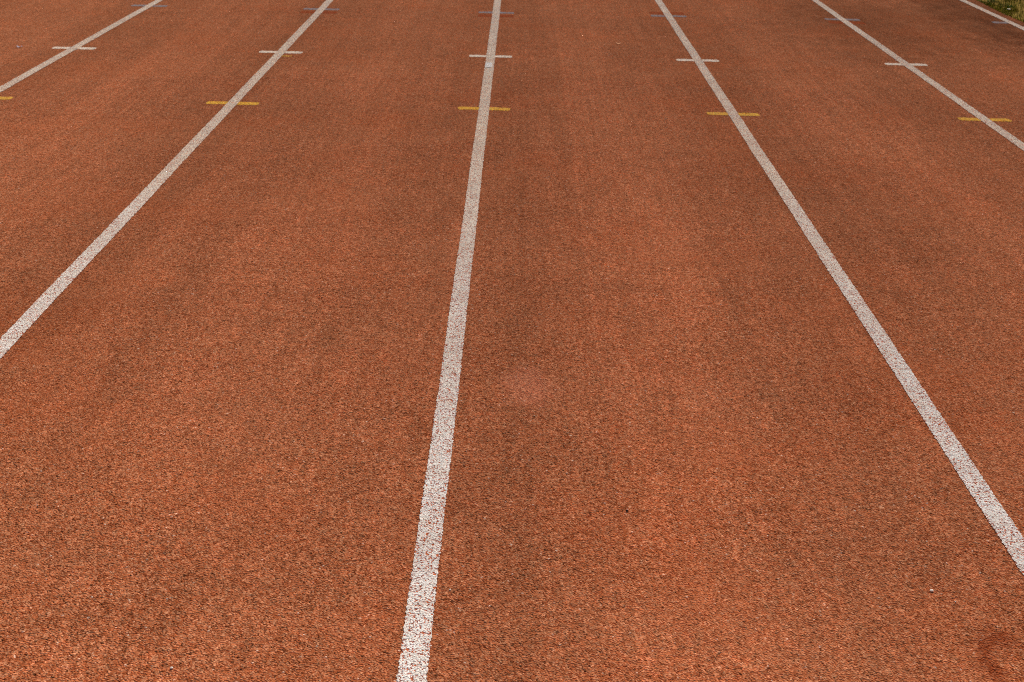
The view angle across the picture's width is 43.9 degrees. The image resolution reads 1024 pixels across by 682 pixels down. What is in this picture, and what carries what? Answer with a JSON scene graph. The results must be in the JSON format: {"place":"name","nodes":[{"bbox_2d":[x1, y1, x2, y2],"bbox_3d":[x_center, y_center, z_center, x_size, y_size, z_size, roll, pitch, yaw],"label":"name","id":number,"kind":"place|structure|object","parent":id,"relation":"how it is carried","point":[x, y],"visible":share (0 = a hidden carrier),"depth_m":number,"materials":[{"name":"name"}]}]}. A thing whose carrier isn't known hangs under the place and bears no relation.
{"place":"outdoors","nodes":[
{"label":"outdoors","id":0,"kind":"place"},
{"bbox_2d":[0,0,1023,681],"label":"running track","id":1,"kind":"structure","parent":0,"point":[220,368],"depth_m":3.56,"materials":[{"name":"red rubber"}]},
{"bbox_2d":[0,97,12,99],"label":"tick mark","id":2,"kind":"object","parent":1,"relation":"on","point":[5,98],"visible":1,"depth_m":6.20,"materials":[{"name":"yellow paint"}]},
{"bbox_2d":[52,47,95,49],"bbox_3d":[-2.557,-1.711,7.423,0.252,0.001,0.075,1,23,0],"label":"tick mark","id":3,"kind":"object","parent":1,"relation":"on","point":[89,48],"visible":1,"depth_m":7.42,"materials":[{"name":"white paint"}]},
{"bbox_2d":[0,0,161,91],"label":"lane line","id":4,"kind":"object","parent":1,"relation":"on","point":[12,82],"visible":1,"depth_m":7.40,"materials":[{"name":"white paint"}]},
{"bbox_2d":[131,4,167,6],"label":"tick mark","id":5,"kind":"object","parent":1,"relation":"on","point":[152,6],"visible":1,"depth_m":8.91,"materials":[{"name":"grey paint"}]},
{"bbox_2d":[0,0,332,357],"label":"lane line","id":6,"kind":"object","parent":1,"relation":"on","point":[12,335],"visible":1,"depth_m":4.58,"materials":[{"name":"white paint"}]},
{"bbox_2d":[206,101,258,104],"bbox_3d":[-1.365,-1.163,6.209,0.256,0.001,0.069,1,23,0],"label":"tick mark","id":7,"kind":"object","parent":1,"relation":"on","point":[238,103],"visible":1,"depth_m":6.21,"materials":[{"name":"yellow paint"}]},
{"bbox_2d":[259,51,301,53],"bbox_3d":[-1.353,-1.693,7.444,0.252,0.001,0.070,1,23,0],"label":"tick mark","id":8,"kind":"object","parent":1,"relation":"on","point":[299,52],"visible":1,"depth_m":7.45,"materials":[{"name":"white paint"}]},
{"bbox_2d":[300,11,336,13],"bbox_3d":[-1.341,-2.279,8.812,0.250,0.001,0.109,1,23,0],"label":"cover paint","id":9,"kind":"object","parent":1,"relation":"on","point":[330,12],"visible":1,"depth_m":8.81,"materials":[{"name":"red paint"}]},
{"bbox_2d":[304,8,338,9],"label":"tick mark","id":10,"kind":"object","parent":1,"relation":"on","point":[317,8],"visible":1,"depth_m":8.94,"materials":[{"name":"grey paint"}]},
{"bbox_2d":[396,0,500,681],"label":"lane line","id":11,"kind":"object","parent":1,"relation":"on","point":[415,648],"visible":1,"depth_m":3.02,"materials":[{"name":"white paint"}]},
{"bbox_2d":[458,107,509,110],"bbox_3d":[-0.137,-1.137,6.216,0.256,0.001,0.069,1,23,0],"label":"tick mark","id":12,"kind":"object","parent":1,"relation":"on","point":[490,108],"visible":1,"depth_m":6.21,"materials":[{"name":"yellow paint"}]},
{"bbox_2d":[469,55,511,57],"bbox_3d":[-0.125,-1.673,7.464,0.252,0.001,0.072,1,23,0],"label":"tick mark","id":13,"kind":"object","parent":1,"relation":"on","point":[485,56],"visible":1,"depth_m":7.46,"materials":[{"name":"white paint"}]},
{"bbox_2d":[478,14,513,16],"bbox_3d":[-0.113,-2.261,8.835,0.250,0.001,0.110,1,23,0],"label":"cover paint","id":14,"kind":"object","parent":1,"relation":"on","point":[486,15],"visible":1,"depth_m":8.84,"materials":[{"name":"red paint"}]},
{"bbox_2d":[478,11,513,13],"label":"tick mark","id":15,"kind":"object","parent":1,"relation":"on","point":[500,12],"visible":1,"depth_m":8.96,"materials":[{"name":"grey paint"}]},
{"bbox_2d":[649,12,683,14],"bbox_3d":[1.108,-2.350,9.106,0.250,0.001,0.110,1,23,0],"label":"cover paint","id":16,"kind":"object","parent":1,"relation":"on","point":[663,13],"visible":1,"depth_m":9.10,"materials":[{"name":"red paint"}]},
{"bbox_2d":[651,15,685,16],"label":"tick mark","id":17,"kind":"object","parent":1,"relation":"on","point":[672,15],"visible":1,"depth_m":8.99,"materials":[{"name":"grey paint"}]},
{"bbox_2d":[676,59,718,61],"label":"tick mark","id":18,"kind":"object","parent":1,"relation":"on","point":[705,60],"visible":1,"depth_m":7.48,"materials":[{"name":"white paint"}]},
{"bbox_2d":[706,112,759,115],"bbox_3d":[1.082,-1.112,6.222,0.256,0.001,0.068,1,23,0],"label":"tick mark","id":19,"kind":"object","parent":1,"relation":"on","point":[740,114],"visible":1,"depth_m":6.22,"materials":[{"name":"yellow paint"}]},
{"bbox_2d":[655,0,1023,574],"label":"lane line","id":20,"kind":"object","parent":1,"relation":"on","point":[1000,521],"visible":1,"depth_m":3.55,"materials":[{"name":"white paint"}]},
{"bbox_2d":[824,18,859,20],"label":"tick mark","id":21,"kind":"object","parent":1,"relation":"on","point":[838,19],"visible":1,"depth_m":9.01,"materials":[{"name":"grey paint"}]},
{"bbox_2d":[828,21,864,23],"bbox_3d":[2.340,-2.224,8.880,0.250,0.001,0.110,1,23,0],"label":"cover paint","id":22,"kind":"object","parent":1,"relation":"on","point":[840,22],"visible":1,"depth_m":8.88,"materials":[{"name":"red paint"}]},
{"bbox_2d":[884,63,927,65],"bbox_3d":[2.327,-1.634,7.505,0.252,0.001,0.071,1,23,0],"label":"tick mark","id":23,"kind":"object","parent":1,"relation":"on","point":[915,64],"visible":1,"depth_m":7.50,"materials":[{"name":"white paint"}]},
{"bbox_2d":[812,0,1023,149],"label":"lane line","id":24,"kind":"object","parent":1,"relation":"on","point":[984,119],"visible":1,"depth_m":7.02,"materials":[{"name":"white paint"}]},
{"bbox_2d":[958,117,1010,121],"bbox_3d":[2.315,-1.085,6.226,0.256,0.001,0.068,1,23,0],"label":"tick mark","id":25,"kind":"object","parent":1,"relation":"on","point":[991,119],"visible":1,"depth_m":6.22,"materials":[{"name":"yellow paint"}]},
{"bbox_2d":[960,0,1023,29],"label":"lane line","id":26,"kind":"object","parent":1,"relation":"on","point":[995,15],"visible":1,"depth_m":9.36,"materials":[{"name":"white paint"}]},
{"bbox_2d":[982,0,1023,22],"bbox_3d":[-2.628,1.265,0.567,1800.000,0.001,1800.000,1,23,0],"label":"ground","id":27,"kind":"structure","parent":0,"point":[1012,4],"depth_m":9.94,"materials":[{"name":"green plant"}]},
{"bbox_2d":[978,0,999,3],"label":"leafy weed","id":28,"kind":"object","parent":27,"relation":"on","point":[989,2],"visible":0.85,"depth_m":10.03,"materials":[{"name":"green plant"}]}
]}

